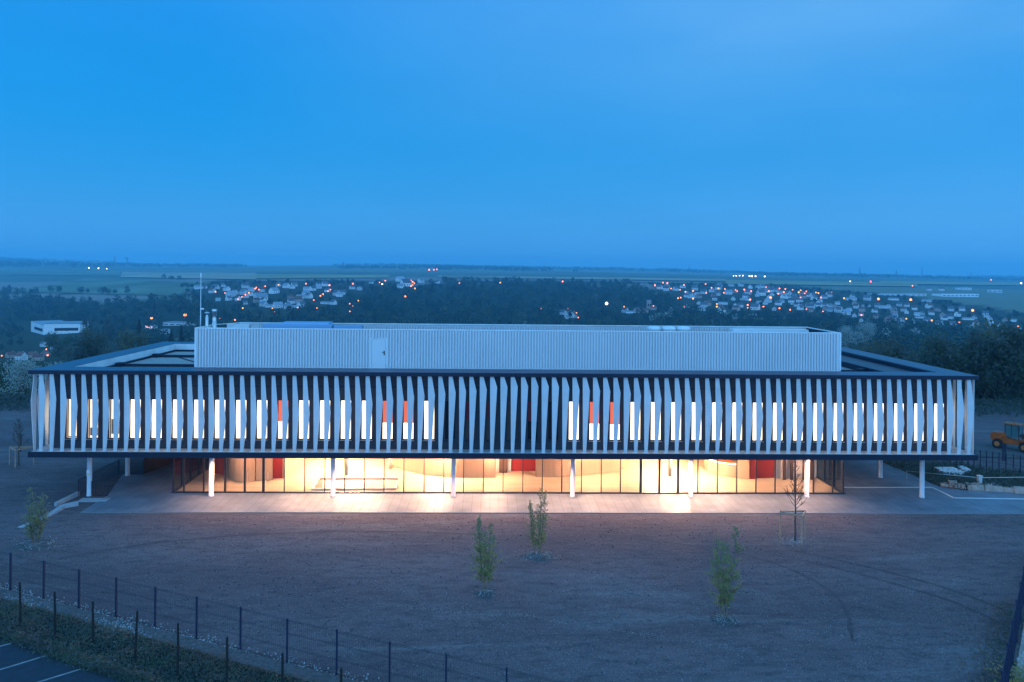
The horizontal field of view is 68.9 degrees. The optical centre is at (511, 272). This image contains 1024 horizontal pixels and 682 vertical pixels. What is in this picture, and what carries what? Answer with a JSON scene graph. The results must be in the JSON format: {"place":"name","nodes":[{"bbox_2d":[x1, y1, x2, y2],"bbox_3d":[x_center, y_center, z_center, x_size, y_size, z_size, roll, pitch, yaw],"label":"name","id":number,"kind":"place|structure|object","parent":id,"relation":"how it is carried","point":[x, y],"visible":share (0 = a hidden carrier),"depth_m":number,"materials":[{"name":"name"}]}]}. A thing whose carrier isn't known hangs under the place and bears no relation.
{"place":"outdoors","nodes":[
{"label":"outdoors","id":0,"kind":"place"},
{"bbox_2d":[0,267,119,275],"bbox_3d":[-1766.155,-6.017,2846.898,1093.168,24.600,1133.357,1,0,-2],"label":"field","id":1,"kind":"structure","parent":0,"point":[45,271],"depth_m":2875.54,"materials":[{"name":"green plant"}]},
{"bbox_2d":[0,637,127,681],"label":"car park","id":2,"kind":"structure","parent":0,"point":[38,669],"depth_m":29.58,"materials":[{"name":"grey asphalt"}]},
{"bbox_2d":[13,278,210,295],"bbox_3d":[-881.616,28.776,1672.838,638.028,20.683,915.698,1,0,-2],"label":"field","id":3,"kind":"structure","parent":0,"point":[142,287],"depth_m":1535.51,"materials":[{"name":"green plant"}]},
{"bbox_2d":[120,272,255,278],"bbox_3d":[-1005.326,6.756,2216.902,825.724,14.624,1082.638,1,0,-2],"label":"field","id":4,"kind":"structure","parent":0,"point":[197,275],"depth_m":2200.44,"materials":[{"name":"green plant"}]},
{"bbox_2d":[256,274,388,277],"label":"field","id":5,"kind":"structure","parent":0,"point":[304,276],"depth_m":2001.99,"materials":[{"name":"green plant"}]},
{"bbox_2d":[0,400,1023,681],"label":"ground","id":6,"kind":"structure","parent":0,"point":[402,546],"depth_m":38.48,"materials":[{"name":"soil"}]},
{"bbox_2d":[12,418,28,465],"bbox_3d":[-40.062,13.727,60.625,1.603,4.001,1.258,1,0,37],"label":"bare tree","id":7,"kind":"object","parent":6,"relation":"on","point":[19,433],"visible":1,"depth_m":60.50,"materials":[{"name":"brown plant"}]},
{"bbox_2d":[12,539,54,549],"bbox_3d":[-27.509,15.715,43.205,2.619,0.218,2.006,1,0,-2],"label":"planting mound","id":8,"kind":"object","parent":6,"relation":"on","point":[42,546],"visible":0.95,"depth_m":42.79,"materials":[{"name":"grey gravel"}]},
{"bbox_2d":[19,487,51,543],"bbox_3d":[-27.500,14.110,43.119,1.819,3.411,1.739,1,0,-2],"label":"young tree","id":9,"kind":"object","parent":8,"relation":"on","point":[31,522],"visible":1,"depth_m":43.00,"materials":[{"name":"green plant"}]},
{"bbox_2d":[18,501,78,527],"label":"retaining wall","id":10,"kind":"structure","parent":6,"relation":"on","point":[58,509],"depth_m":49.48,"materials":[{"name":"concrete"}]},
{"bbox_2d":[78,460,118,495],"bbox_3d":[-30.591,15.171,55.369,0.050,1.160,5.612,1,0,-1],"label":"railing","id":11,"kind":"object","parent":6,"relation":"on","point":[100,476],"visible":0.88,"depth_m":55.51,"materials":[{"name":"black metal"}]},
{"bbox_2d":[0,596,329,681],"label":"verge","id":12,"kind":"structure","parent":6,"relation":"on","point":[174,658],"depth_m":30.93,"materials":[{"name":"green plant"}]},
{"bbox_2d":[0,583,379,681],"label":"gravel bed","id":13,"kind":"object","parent":6,"relation":"on","point":[265,663],"visible":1,"depth_m":31.88,"materials":[{"name":"grey gravel"}]},
{"bbox_2d":[59,531,479,558],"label":"tyre track","id":14,"kind":"structure","parent":6,"relation":"on","point":[259,534],"depth_m":45.22,"materials":[{"name":"soil"}]},
{"bbox_2d":[0,551,559,681],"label":"fence","id":15,"kind":"object","parent":6,"relation":"on","point":[197,610],"visible":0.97,"depth_m":31.81,"materials":[{"name":"black metal"}]},
{"bbox_2d":[468,515,502,591],"bbox_3d":[-1.340,14.048,37.314,1.618,4.106,1.501,1,0,27],"label":"young tree","id":16,"kind":"object","parent":6,"relation":"on","point":[487,571],"visible":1,"depth_m":37.21,"materials":[{"name":"green plant"}]},
{"bbox_2d":[0,392,1023,416],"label":"weeds","id":17,"kind":"object","parent":6,"relation":"on","point":[996,405],"visible":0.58,"depth_m":90.10,"materials":[{"name":"green plant"}]},
{"bbox_2d":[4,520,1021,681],"bbox_3d":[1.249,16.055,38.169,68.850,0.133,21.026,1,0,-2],"label":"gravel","id":18,"kind":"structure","parent":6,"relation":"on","point":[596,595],"depth_m":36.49,"materials":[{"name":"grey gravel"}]},
{"bbox_2d":[519,550,551,560],"bbox_3d":[1.315,16.042,42.359,2.126,0.219,1.747,1,0,-2],"label":"planting mound","id":19,"kind":"object","parent":6,"relation":"on","point":[528,555],"visible":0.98,"depth_m":42.13,"materials":[{"name":"grey gravel"}]},
{"bbox_2d":[525,488,550,553],"bbox_3d":[1.428,14.079,42.474,1.646,4.118,1.474,1,0,32],"label":"young tree","id":20,"kind":"object","parent":19,"relation":"on","point":[539,524],"visible":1,"depth_m":42.23,"materials":[{"name":"green plant"}]},
{"bbox_2d":[80,512,1023,513],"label":"kerb","id":21,"kind":"structure","parent":6,"relation":"on","point":[545,513],"depth_m":49.74,"materials":[{"name":"grey stone"}]},
{"bbox_2d":[708,615,735,624],"bbox_3d":[9.806,16.110,34.668,1.463,0.219,1.134,1,0,-2],"label":"planting mound","id":22,"kind":"object","parent":6,"relation":"on","point":[721,621],"visible":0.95,"depth_m":34.54,"materials":[{"name":"grey gravel"}]},
{"bbox_2d":[704,526,744,618],"bbox_3d":[9.839,13.954,34.679,1.806,4.509,1.645,1,0,-29],"label":"young tree","id":23,"kind":"object","parent":6,"relation":"on","point":[724,586],"visible":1,"depth_m":34.57,"materials":[{"name":"green plant"}]},
{"bbox_2d":[597,534,855,640],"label":"tyre track","id":24,"kind":"structure","parent":6,"relation":"on","point":[850,627],"depth_m":39.48,"materials":[{"name":"soil"}]},
{"bbox_2d":[779,510,805,544],"bbox_3d":[17.112,15.452,44.991,1.644,1.950,1.124,1,0,-2],"label":"tree stake","id":25,"kind":"object","parent":6,"relation":"on","point":[787,511],"visible":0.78,"depth_m":45.38,"materials":[{"name":"wood"}]},
{"bbox_2d":[805,560,1010,629],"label":"tyre track","id":26,"kind":"structure","parent":6,"relation":"on","point":[974,610],"depth_m":38.20,"materials":[{"name":"soil"}]},
{"bbox_2d":[795,550,1022,617],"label":"tyre track","id":27,"kind":"structure","parent":6,"relation":"on","point":[950,589],"depth_m":39.85,"materials":[{"name":"soil"}]},
{"bbox_2d":[883,460,1023,489],"bbox_3d":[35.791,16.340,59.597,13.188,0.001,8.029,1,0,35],"label":"planting bed","id":28,"kind":"object","parent":6,"relation":"on","point":[927,478],"visible":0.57,"depth_m":60.27,"materials":[{"name":"green plant"}]},
{"bbox_2d":[934,467,964,474],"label":"concrete slab","id":29,"kind":"structure","parent":28,"relation":"on","point":[947,470],"depth_m":60.07,"materials":[{"name":"grey concrete"}]},
{"bbox_2d":[941,594,1023,681],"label":"weeds","id":30,"kind":"object","parent":6,"relation":"on","point":[1000,642],"visible":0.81,"depth_m":32.83,"materials":[{"name":"green plant"}]},
{"bbox_2d":[941,480,1023,493],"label":"stone edging","id":31,"kind":"object","parent":6,"relation":"on","point":[1011,489],"visible":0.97,"depth_m":55.96,"materials":[{"name":"stone"}]},
{"bbox_2d":[943,448,1022,471],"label":"fence","id":32,"kind":"object","parent":6,"relation":"on","point":[998,460],"visible":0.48,"depth_m":61.46,"materials":[{"name":"black metal"}]},
{"bbox_2d":[1000,566,1023,681],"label":"fence","id":33,"kind":"object","parent":6,"relation":"on","point":[1011,647],"visible":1,"depth_m":30.88,"materials":[{"name":"black metal"}]},
{"bbox_2d":[1017,627,1023,677],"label":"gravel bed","id":34,"kind":"object","parent":6,"relation":"on","point":[1020,650],"depth_m":31.67,"materials":[{"name":"grey gravel"}]},
{"bbox_2d":[978,654,1023,681],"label":"weeds","id":35,"kind":"object","parent":34,"relation":"on","point":[1017,677],"visible":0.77,"depth_m":29.80,"materials":[{"name":"green plant"}]},
{"bbox_2d":[0,259,1023,399],"bbox_3d":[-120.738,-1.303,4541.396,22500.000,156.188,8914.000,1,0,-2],"label":"terrain","id":36,"kind":"structure","parent":0,"point":[1009,299],"depth_m":1405.62,"materials":[{"name":"green plant"}]},
{"bbox_2d":[0,356,45,395],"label":"blossom tree","id":37,"kind":"object","parent":36,"relation":"on","point":[17,370],"visible":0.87,"depth_m":101.23,"materials":[{"name":"white plant"}]},
{"bbox_2d":[31,320,61,334],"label":"warehouse","id":38,"kind":"structure","parent":36,"relation":"on","point":[37,327],"depth_m":856.40,"materials":[{"name":"grey"}]},
{"bbox_2d":[41,331,76,362],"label":"broadleaf tree","id":39,"kind":"object","parent":36,"relation":"on","point":[50,339],"visible":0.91,"depth_m":422.15,"materials":[{"name":"green plant"}]},
{"bbox_2d":[44,321,88,334],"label":"warehouse","id":40,"kind":"structure","parent":36,"relation":"on","point":[64,327],"depth_m":832.68,"materials":[{"name":"grey"}]},
{"bbox_2d":[67,333,106,360],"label":"broadleaf tree","id":41,"kind":"object","parent":36,"relation":"on","point":[86,344],"visible":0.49,"depth_m":174.19,"materials":[{"name":"green plant"}]},
{"bbox_2d":[74,324,108,353],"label":"broadleaf tree","id":42,"kind":"object","parent":36,"relation":"on","point":[95,338],"visible":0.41,"depth_m":177.65,"materials":[{"name":"green plant"}]},
{"bbox_2d":[114,323,150,351],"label":"broadleaf tree","id":43,"kind":"object","parent":36,"relation":"on","point":[123,343],"visible":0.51,"depth_m":149.59,"materials":[{"name":"green plant"}]},
{"bbox_2d":[0,256,1023,355],"bbox_3d":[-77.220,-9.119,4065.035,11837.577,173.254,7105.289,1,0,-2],"label":"woodland","id":44,"kind":"object","parent":36,"relation":"on","point":[914,335],"visible":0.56,"depth_m":1010.57,"materials":[{"name":"green plant"}]},
{"bbox_2d":[837,325,864,347],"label":"blossom tree","id":45,"kind":"object","parent":36,"relation":"on","point":[844,331],"visible":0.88,"depth_m":434.84,"materials":[{"name":"white plant"}]},
{"bbox_2d":[852,321,878,345],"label":"blossom tree","id":46,"kind":"object","parent":36,"relation":"on","point":[869,329],"visible":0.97,"depth_m":484.79,"materials":[{"name":"white plant"}]},
{"bbox_2d":[862,337,901,357],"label":"broadleaf tree","id":47,"kind":"object","parent":36,"relation":"on","point":[885,349],"visible":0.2,"depth_m":120.34,"materials":[{"name":"green plant"}]},
{"bbox_2d":[874,332,921,362],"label":"broadleaf tree","id":48,"kind":"object","parent":36,"relation":"on","point":[898,344],"visible":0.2,"depth_m":123.67,"materials":[{"name":"green plant"}]},
{"bbox_2d":[910,328,978,398],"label":"broadleaf tree","id":49,"kind":"object","parent":36,"relation":"on","point":[940,346],"visible":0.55,"depth_m":100.51,"materials":[{"name":"green plant"}]},
{"bbox_2d":[914,344,986,395],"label":"broadleaf tree","id":50,"kind":"object","parent":36,"relation":"on","point":[922,348],"visible":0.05,"depth_m":113.36,"materials":[{"name":"green plant"}]},
{"bbox_2d":[932,293,978,296],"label":"farm shed","id":51,"kind":"structure","parent":36,"relation":"on","point":[956,294],"depth_m":1571.21,"materials":[{"name":"grey metal"}]},
{"bbox_2d":[954,326,1021,399],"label":"broadleaf tree","id":52,"kind":"object","parent":36,"relation":"on","point":[998,370],"visible":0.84,"depth_m":99.30,"materials":[{"name":"green plant"}]},
{"bbox_2d":[965,313,1018,401],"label":"broadleaf tree","id":53,"kind":"object","parent":36,"relation":"on","point":[990,331],"visible":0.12,"depth_m":111.34,"materials":[{"name":"green plant"}]},
{"bbox_2d":[976,316,1023,398],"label":"broadleaf tree","id":54,"kind":"object","parent":36,"relation":"on","point":[1017,386],"visible":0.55,"depth_m":100.20,"materials":[{"name":"green plant"}]},
{"bbox_2d":[0,516,1023,681],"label":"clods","id":55,"kind":"object","parent":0,"point":[425,648],"visible":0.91,"depth_m":35.51,"materials":[{"name":"soil"}]},
{"bbox_2d":[0,0,1023,276],"label":"sky","id":56,"kind":"structure","parent":0,"point":[880,137],"materials":[{"name":"blue"}]},
{"bbox_2d":[82,460,1023,512],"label":"terrace","id":57,"kind":"structure","parent":0,"point":[150,491],"depth_m":52.34,"materials":[{"name":"concrete"}]},
{"bbox_2d":[144,458,172,472],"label":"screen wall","id":58,"kind":"structure","parent":57,"relation":"on","point":[151,464],"depth_m":59.54,"materials":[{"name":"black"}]},
{"bbox_2d":[28,273,978,497],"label":"office building","id":59,"kind":"structure","parent":57,"relation":"on","point":[332,408],"depth_m":53.27,"materials":[{"name":"metal"},{"name":"glass"},{"name":"concrete"}]},
{"bbox_2d":[65,399,76,439],"bbox_3d":[-30.864,10.268,52.331,0.840,2.860,0.200,1,0,-2],"label":"window","id":60,"kind":"structure","parent":59,"relation":"in","point":[68,412],"depth_m":52.36,"materials":[{"name":"grey"}]},
{"bbox_2d":[86,399,98,439],"bbox_3d":[-29.394,10.282,52.370,0.840,2.860,0.200,1,0,-2],"label":"window","id":61,"kind":"structure","parent":59,"relation":"in","point":[89,428],"depth_m":52.41,"materials":[{"name":"grey"}]},
{"bbox_2d":[107,399,119,439],"bbox_3d":[-27.924,10.297,52.409,0.840,2.860,0.200,1,0,-2],"label":"window","id":62,"kind":"structure","parent":59,"relation":"in","point":[110,400],"depth_m":52.44,"materials":[{"name":"grey"}]},
{"bbox_2d":[129,399,140,439],"bbox_3d":[-26.454,10.311,52.448,0.840,2.860,0.200,1,0,-2],"label":"window","id":63,"kind":"structure","parent":59,"relation":"in","point":[132,401],"depth_m":52.50,"materials":[{"name":"grey glass"}]},
{"bbox_2d":[150,399,161,439],"bbox_3d":[-24.984,10.326,52.487,0.840,2.860,0.200,1,0,-2],"label":"window","id":64,"kind":"structure","parent":59,"relation":"in","point":[153,401],"depth_m":52.54,"materials":[{"name":"grey glass"}]},
{"bbox_2d":[171,399,182,439],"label":"window","id":65,"kind":"structure","parent":59,"relation":"in","point":[174,426],"depth_m":52.58,"materials":[{"name":"grey glass"}]},
{"bbox_2d":[192,399,204,439],"bbox_3d":[-22.044,10.355,52.565,0.840,2.860,0.200,1,0,-2],"label":"window","id":66,"kind":"structure","parent":59,"relation":"in","point":[195,428],"depth_m":52.62,"materials":[{"name":"grey glass"}]},
{"bbox_2d":[213,399,225,439],"bbox_3d":[-20.574,10.369,52.605,0.840,2.860,0.200,1,0,-2],"label":"window","id":67,"kind":"structure","parent":59,"relation":"in","point":[216,435],"depth_m":52.66,"materials":[{"name":"grey glass"}]},
{"bbox_2d":[235,400,246,439],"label":"window","id":68,"kind":"structure","parent":59,"relation":"in","point":[237,401],"depth_m":52.70,"materials":[{"name":"grey glass"}]},
{"bbox_2d":[257,400,267,438],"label":"window","id":69,"kind":"structure","parent":59,"relation":"in","point":[258,401],"depth_m":52.74,"materials":[{"name":"grey glass"}]},
{"bbox_2d":[278,400,288,440],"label":"window","id":70,"kind":"structure","parent":59,"relation":"in","point":[279,401],"depth_m":52.77,"materials":[{"name":"grey"}]},
{"bbox_2d":[298,400,309,440],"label":"window","id":71,"kind":"structure","parent":59,"relation":"in","point":[300,401],"depth_m":52.81,"materials":[{"name":"grey glass"}]},
{"bbox_2d":[319,400,330,440],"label":"window","id":72,"kind":"structure","parent":59,"relation":"in","point":[321,438],"depth_m":52.85,"materials":[{"name":"grey glass"}]},
{"bbox_2d":[339,400,351,440],"bbox_3d":[-11.753,10.455,52.839,0.840,2.860,0.200,1,0,-2],"label":"window","id":73,"kind":"structure","parent":59,"relation":"in","point":[342,430],"depth_m":52.89,"materials":[{"name":"grey glass"}]},
{"bbox_2d":[360,400,371,440],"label":"window","id":74,"kind":"structure","parent":59,"relation":"in","point":[363,418],"depth_m":52.93,"materials":[{"name":"grey glass"}]},
{"bbox_2d":[372,339,385,366],"bbox_3d":[-9.615,5.819,53.841,0.985,2.035,0.107,1,0,-2],"label":"door","id":75,"kind":"structure","parent":59,"relation":"in","point":[378,345],"depth_m":53.85,"materials":[{"name":"metal"}]},
{"bbox_2d":[381,400,392,440],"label":"window","id":76,"kind":"structure","parent":59,"relation":"in","point":[384,423],"depth_m":52.97,"materials":[{"name":"grey"}]},
{"bbox_2d":[402,400,413,440],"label":"window","id":77,"kind":"structure","parent":59,"relation":"in","point":[405,401],"depth_m":53.01,"materials":[{"name":"grey"}]},
{"bbox_2d":[423,400,434,440],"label":"window","id":78,"kind":"structure","parent":59,"relation":"in","point":[425,401],"depth_m":53.05,"materials":[{"name":"grey glass"}]},
{"bbox_2d":[444,401,455,440],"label":"window","id":79,"kind":"structure","parent":59,"relation":"in","point":[446,402],"depth_m":53.08,"materials":[{"name":"blue"}]},
{"bbox_2d":[465,401,475,440],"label":"window","id":80,"kind":"structure","parent":59,"relation":"in","point":[467,438],"depth_m":53.12,"materials":[{"name":"grey"}]},
{"bbox_2d":[485,401,496,440],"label":"window","id":81,"kind":"structure","parent":59,"relation":"in","point":[487,402],"depth_m":53.16,"materials":[{"name":"grey glass"}]},
{"bbox_2d":[506,401,517,440],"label":"window","id":82,"kind":"structure","parent":59,"relation":"in","point":[508,402],"depth_m":53.20,"materials":[{"name":"blue"}]},
{"bbox_2d":[527,401,537,439],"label":"window","id":83,"kind":"structure","parent":59,"relation":"in","point":[529,402],"depth_m":53.24,"materials":[{"name":"grey glass"}]},
{"bbox_2d":[547,401,558,441],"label":"window","id":84,"kind":"structure","parent":59,"relation":"in","point":[549,402],"depth_m":53.28,"materials":[{"name":"grey glass"}]},
{"bbox_2d":[568,401,579,441],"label":"window","id":85,"kind":"structure","parent":59,"relation":"in","point":[570,438],"depth_m":53.32,"materials":[{"name":"grey glass"}]},
{"bbox_2d":[589,401,599,441],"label":"window","id":86,"kind":"structure","parent":59,"relation":"in","point":[590,402],"depth_m":53.36,"materials":[{"name":"red"}]},
{"bbox_2d":[609,401,620,441],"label":"window","id":87,"kind":"structure","parent":59,"relation":"in","point":[611,402],"depth_m":53.40,"materials":[{"name":"grey"}]},
{"bbox_2d":[630,402,640,441],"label":"window","id":88,"kind":"structure","parent":59,"relation":"in","point":[631,403],"depth_m":53.44,"materials":[{"name":"grey glass"}]},
{"bbox_2d":[650,402,661,441],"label":"window","id":89,"kind":"structure","parent":59,"relation":"in","point":[652,403],"depth_m":53.47,"materials":[{"name":"grey glass"}]},
{"bbox_2d":[670,402,681,441],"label":"window","id":90,"kind":"structure","parent":59,"relation":"in","point":[673,403],"depth_m":53.51,"materials":[{"name":"grey glass"}]},
{"bbox_2d":[691,402,702,441],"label":"window","id":91,"kind":"structure","parent":59,"relation":"in","point":[693,403],"depth_m":53.55,"materials":[{"name":"grey glass"}]},
{"bbox_2d":[711,402,722,441],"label":"window","id":92,"kind":"structure","parent":59,"relation":"in","point":[713,403],"depth_m":53.59,"materials":[{"name":"grey glass"}]},
{"bbox_2d":[732,402,742,441],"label":"window","id":93,"kind":"structure","parent":59,"relation":"in","point":[734,403],"depth_m":53.63,"materials":[{"name":"grey glass"}]},
{"bbox_2d":[752,402,763,441],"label":"window","id":94,"kind":"structure","parent":59,"relation":"in","point":[754,403],"depth_m":53.67,"materials":[{"name":"grey glass"}]},
{"bbox_2d":[772,402,782,441],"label":"window","id":95,"kind":"structure","parent":59,"relation":"in","point":[774,403],"depth_m":53.71,"materials":[{"name":"grey glass"}]},
{"bbox_2d":[793,402,803,440],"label":"window","id":96,"kind":"structure","parent":59,"relation":"in","point":[794,403],"depth_m":53.75,"materials":[{"name":"grey glass"}]},
{"bbox_2d":[813,403,824,442],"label":"window","id":97,"kind":"structure","parent":59,"relation":"in","point":[815,404],"depth_m":53.79,"materials":[{"name":"grey glass"}]},
{"bbox_2d":[833,403,844,442],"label":"window","id":98,"kind":"structure","parent":59,"relation":"in","point":[835,404],"depth_m":53.83,"materials":[{"name":"grey glass"}]},
{"bbox_2d":[853,403,864,442],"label":"window","id":99,"kind":"structure","parent":59,"relation":"in","point":[855,404],"depth_m":53.87,"materials":[{"name":"grey glass"}]},
{"bbox_2d":[873,403,884,442],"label":"window","id":100,"kind":"structure","parent":59,"relation":"in","point":[875,404],"depth_m":53.91,"materials":[{"name":"grey glass"}]},
{"bbox_2d":[893,403,904,442],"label":"window","id":101,"kind":"structure","parent":59,"relation":"in","point":[895,404],"depth_m":53.95,"materials":[{"name":"grey glass"}]},
{"bbox_2d":[913,403,924,442],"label":"window","id":102,"kind":"structure","parent":59,"relation":"in","point":[915,404],"depth_m":53.99,"materials":[{"name":"grey glass"}]},
{"bbox_2d":[934,403,945,442],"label":"window","id":103,"kind":"structure","parent":59,"relation":"in","point":[935,404],"depth_m":54.03,"materials":[{"name":"grey glass"}]},
{"bbox_2d":[844,487,1023,498],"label":"drain channel","id":104,"kind":"object","parent":57,"relation":"on","point":[936,489],"visible":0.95,"depth_m":56.14,"materials":[{"name":"grey concrete"}]},
{"bbox_2d":[437,275,724,280],"bbox_3d":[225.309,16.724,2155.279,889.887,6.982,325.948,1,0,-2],"label":"field","id":105,"kind":"structure","parent":0,"point":[595,278],"depth_m":2121.06,"materials":[{"name":"green plant"}]},
{"bbox_2d":[766,533,826,547],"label":"gravel","id":106,"kind":"structure","parent":0,"point":[799,540],"depth_m":45.11,"materials":[{"name":"grey gravel"}]},
{"bbox_2d":[783,461,807,540],"bbox_3d":[17.124,13.779,45.001,1.475,5.004,1.337,1,0,27],"label":"bare tree","id":107,"kind":"object","parent":106,"relation":"on","point":[795,529],"visible":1,"depth_m":45.05,"materials":[{"name":"brown plant"}]},
{"bbox_2d":[725,280,916,285],"bbox_3d":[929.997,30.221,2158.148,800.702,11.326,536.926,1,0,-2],"label":"field","id":108,"kind":"structure","parent":0,"point":[803,282],"depth_m":2073.96,"materials":[{"name":"green plant"}]},
{"bbox_2d":[880,281,1022,284],"bbox_3d":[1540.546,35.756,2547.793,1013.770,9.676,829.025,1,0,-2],"label":"field","id":109,"kind":"structure","parent":0,"point":[961,283],"depth_m":2526.88,"materials":[{"name":"green plant"}]},
{"bbox_2d":[952,442,1023,457],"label":"path","id":110,"kind":"structure","parent":0,"point":[1011,450],"depth_m":69.22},
{"bbox_2d":[990,421,1023,452],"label":"wheel loader","id":111,"kind":"object","parent":110,"relation":"on","point":[1008,434],"visible":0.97,"depth_m":69.30,"materials":[{"name":"orange"}]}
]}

